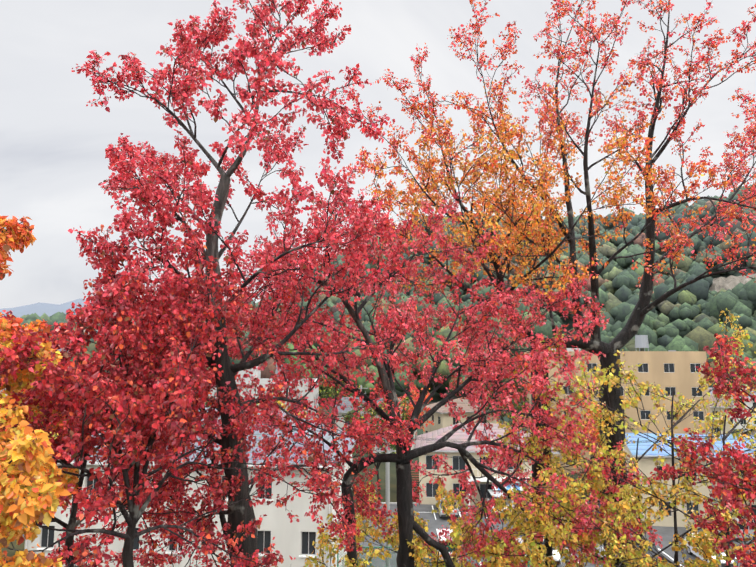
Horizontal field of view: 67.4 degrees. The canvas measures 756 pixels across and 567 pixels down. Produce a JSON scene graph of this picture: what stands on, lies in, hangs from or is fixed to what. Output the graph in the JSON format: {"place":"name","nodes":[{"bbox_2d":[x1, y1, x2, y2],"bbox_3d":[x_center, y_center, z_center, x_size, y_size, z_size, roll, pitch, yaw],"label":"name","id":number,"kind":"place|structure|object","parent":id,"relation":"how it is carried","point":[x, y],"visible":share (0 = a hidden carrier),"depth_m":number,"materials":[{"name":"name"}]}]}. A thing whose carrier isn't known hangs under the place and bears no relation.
{"place":"outdoors","nodes":[
{"label":"outdoors","id":0,"kind":"place"},
{"bbox_2d":[0,216,78,566],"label":"tree","id":1,"kind":"object","parent":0,"point":[18,512],"depth_m":5.06,"materials":[{"name":"plant"}]},
{"bbox_2d":[0,208,339,566],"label":"tree","id":2,"kind":"object","parent":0,"point":[88,390],"depth_m":7.03,"materials":[{"name":"red plant"}]},
{"bbox_2d":[45,0,422,566],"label":"tree","id":3,"kind":"object","parent":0,"point":[163,293],"depth_m":8.55,"materials":[{"name":"red plant"}]},
{"bbox_2d":[256,393,306,416],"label":"valley tree","id":4,"kind":"object","parent":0,"point":[278,402],"depth_m":65.27,"materials":[{"name":"plant"}]},
{"bbox_2d":[319,367,365,406],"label":"valley tree","id":5,"kind":"object","parent":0,"point":[331,394],"depth_m":107.72,"materials":[{"name":"green plant"}]},
{"bbox_2d":[335,397,416,452],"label":"grey house","id":6,"kind":"structure","parent":0,"point":[340,424],"depth_m":91.39,"materials":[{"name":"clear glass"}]},
{"bbox_2d":[341,396,412,499],"bbox_3d":[-0.149,17.759,61.857,8.011,11.535,8.125,0,-7,1],"label":"valley tree","id":7,"kind":"object","parent":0,"point":[375,413],"depth_m":61.08,"materials":[{"name":"plant"}]},
{"bbox_2d":[0,238,755,560],"bbox_3d":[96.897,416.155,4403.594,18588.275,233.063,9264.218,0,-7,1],"label":"ground","id":8,"kind":"structure","parent":0,"point":[39,309],"depth_m":133.27,"materials":[{"name":"green"}]},
{"bbox_2d":[0,378,318,437],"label":"school block","id":9,"kind":"structure","parent":8,"relation":"on","point":[313,395],"depth_m":72.31,"materials":[{"name":"white paint"}]},
{"bbox_2d":[68,335,675,382],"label":"rooftop plant","id":10,"kind":"object","parent":9,"relation":"on","point":[641,341],"visible":0.21,"depth_m":80.03,"materials":[{"name":"silver metal"}]},
{"bbox_2d":[24,407,356,566],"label":"white house","id":11,"kind":"structure","parent":8,"relation":"on","point":[295,539],"depth_m":34.05,"materials":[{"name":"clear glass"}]},
{"bbox_2d":[25,462,336,566],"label":"white house trim","id":12,"kind":"structure","parent":11,"relation":"attached to","point":[305,556],"depth_m":33.88,"materials":[{"name":"white paint"}]},
{"bbox_2d":[6,182,755,396],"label":"hill forest","id":13,"kind":"object","parent":8,"relation":"on","point":[691,312],"visible":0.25,"depth_m":203.12,"materials":[{"name":"green plant"}]},
{"bbox_2d":[337,546,531,566],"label":"hedge","id":14,"kind":"object","parent":8,"relation":"on","point":[528,565],"visible":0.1,"depth_m":34.35,"materials":[{"name":"green plant"}]},
{"bbox_2d":[411,464,557,508],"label":"building","id":15,"kind":"structure","parent":8,"relation":"on","point":[507,487],"depth_m":57.90,"materials":[{"name":"white paint"}]},
{"bbox_2d":[414,423,559,506],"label":"pink roof house","id":16,"kind":"structure","parent":8,"relation":"on","point":[457,463],"depth_m":59.75,"materials":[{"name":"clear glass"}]},
{"bbox_2d":[343,385,755,566],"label":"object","id":17,"kind":"object","parent":8,"relation":"on","point":[388,485],"visible":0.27,"depth_m":38.62,"materials":[{"name":"concrete"}]},
{"bbox_2d":[524,351,710,473],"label":"building","id":18,"kind":"structure","parent":8,"relation":"on","point":[669,372],"depth_m":73.99,"materials":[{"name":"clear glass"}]},
{"bbox_2d":[709,394,731,434],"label":"building","id":19,"kind":"structure","parent":8,"relation":"on","point":[718,408],"depth_m":104.28,"materials":[{"name":"beige paint"}]},
{"bbox_2d":[706,434,755,517],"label":"building","id":20,"kind":"structure","parent":8,"relation":"on","point":[718,444],"depth_m":53.03,"materials":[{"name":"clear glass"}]},
{"bbox_2d":[709,273,755,291],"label":"quarry rock","id":21,"kind":"object","parent":8,"relation":"on","point":[730,282],"visible":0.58,"depth_m":212.74,"materials":[{"name":"beige stone"}]},
{"bbox_2d":[709,387,755,428],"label":"building","id":22,"kind":"structure","parent":8,"relation":"on","point":[750,405],"depth_m":112.36,"materials":[{"name":"white paint"}]},
{"bbox_2d":[739,429,755,434],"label":"building","id":23,"kind":"structure","parent":8,"relation":"on","point":[746,431],"depth_m":64.71,"materials":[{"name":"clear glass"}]},
{"bbox_2d":[0,0,755,308],"label":"sky","id":24,"kind":"structure","parent":0,"point":[53,163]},
{"bbox_2d":[22,502,754,566],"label":"road","id":25,"kind":"structure","parent":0,"point":[436,521],"depth_m":49.75,"materials":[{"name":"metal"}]},
{"bbox_2d":[434,529,458,562],"bbox_3d":[5.301,20.431,44.235,1.820,1.865,3.700,0,-7,1],"label":"car","id":26,"kind":"object","parent":25,"relation":"on","point":[437,537],"visible":0.17,"depth_m":43.02,"materials":[{"name":"white paint"}]},
{"bbox_2d":[437,498,458,517],"bbox_3d":[6.866,22.037,56.198,2.040,1.465,4.600,0,-7,1],"label":"car","id":27,"kind":"object","parent":25,"relation":"on","point":[442,514],"visible":0.38,"depth_m":53.99,"materials":[{"name":"grey paint"}]},
{"bbox_2d":[487,489,508,515],"bbox_3d":[11.869,21.849,56.310,1.820,1.865,3.700,0,-7,1],"label":"car","id":28,"kind":"object","parent":25,"relation":"on","point":[491,492],"visible":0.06,"depth_m":56.53,"materials":[{"name":"white paint"}]},
{"bbox_2d":[530,539,560,564],"bbox_3d":[12.801,20.587,44.151,2.000,1.535,4.100,0,-7,1],"label":"car","id":29,"kind":"object","parent":25,"relation":"on","point":[556,558],"visible":0.21,"depth_m":42.29,"materials":[{"name":"white paint"}]},
{"bbox_2d":[631,537,663,565],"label":"car","id":30,"kind":"object","parent":25,"relation":"on","point":[652,553],"visible":0.15,"depth_m":42.61,"materials":[{"name":"black paint"}]},
{"bbox_2d":[684,533,733,566],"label":"car","id":31,"kind":"object","parent":25,"relation":"on","point":[691,552],"visible":0.19,"depth_m":43.13,"materials":[{"name":"white paint"}]},
{"bbox_2d":[711,517,753,540],"bbox_3d":[30.906,21.124,48.724,4.100,1.535,2.000,0,-7,2],"label":"car","id":32,"kind":"object","parent":25,"relation":"on","point":[747,528],"visible":0.12,"depth_m":48.00,"materials":[{"name":"grey paint"}]},
{"bbox_2d":[378,384,433,460],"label":"valley tree","id":33,"kind":"object","parent":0,"point":[415,399],"depth_m":77.71,"materials":[{"name":"plant"}]},
{"bbox_2d":[206,158,662,566],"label":"tree","id":34,"kind":"object","parent":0,"point":[505,358],"depth_m":10.41,"materials":[{"name":"red plant"}]},
{"bbox_2d":[423,397,496,433],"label":"building","id":35,"kind":"structure","parent":0,"point":[440,417],"depth_m":94.25,"materials":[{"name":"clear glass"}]},
{"bbox_2d":[476,377,529,423],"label":"valley tree","id":36,"kind":"object","parent":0,"point":[519,407],"depth_m":85.27,"materials":[{"name":"green plant"}]},
{"bbox_2d":[303,436,755,566],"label":"understorey","id":37,"kind":"object","parent":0,"point":[456,529],"depth_m":10.22,"materials":[{"name":"yellow plant"}]},
{"bbox_2d":[333,0,755,566],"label":"tree","id":38,"kind":"object","parent":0,"point":[538,208],"depth_m":11.80,"materials":[{"name":"orange plant"}]},
{"bbox_2d":[551,401,626,490],"bbox_3d":[22.849,18.161,62.643,7.957,10.904,7.823,-4,-8,33],"label":"valley tree","id":39,"kind":"object","parent":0,"point":[597,432],"depth_m":61.42,"materials":[{"name":"plant"}]},
{"bbox_2d":[593,541,605,563],"bbox_3d":[17.893,20.375,43.761,1.820,1.865,3.700,0,-7,-1],"label":"car","id":40,"kind":"object","parent":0,"point":[602,546],"visible":0.04,"depth_m":43.73,"materials":[{"name":"white paint"}]},
{"bbox_2d":[481,308,755,566],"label":"tree","id":41,"kind":"object","parent":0,"point":[604,379],"depth_m":10.19,"materials":[{"name":"yellow plant"}]},
{"bbox_2d":[623,433,719,527],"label":"building","id":42,"kind":"structure","parent":0,"point":[646,465],"depth_m":52.54,"materials":[{"name":"beige paint"}]},
{"bbox_2d":[647,333,755,566],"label":"tree","id":43,"kind":"object","parent":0,"point":[739,457],"depth_m":7.97,"materials":[{"name":"red plant"}]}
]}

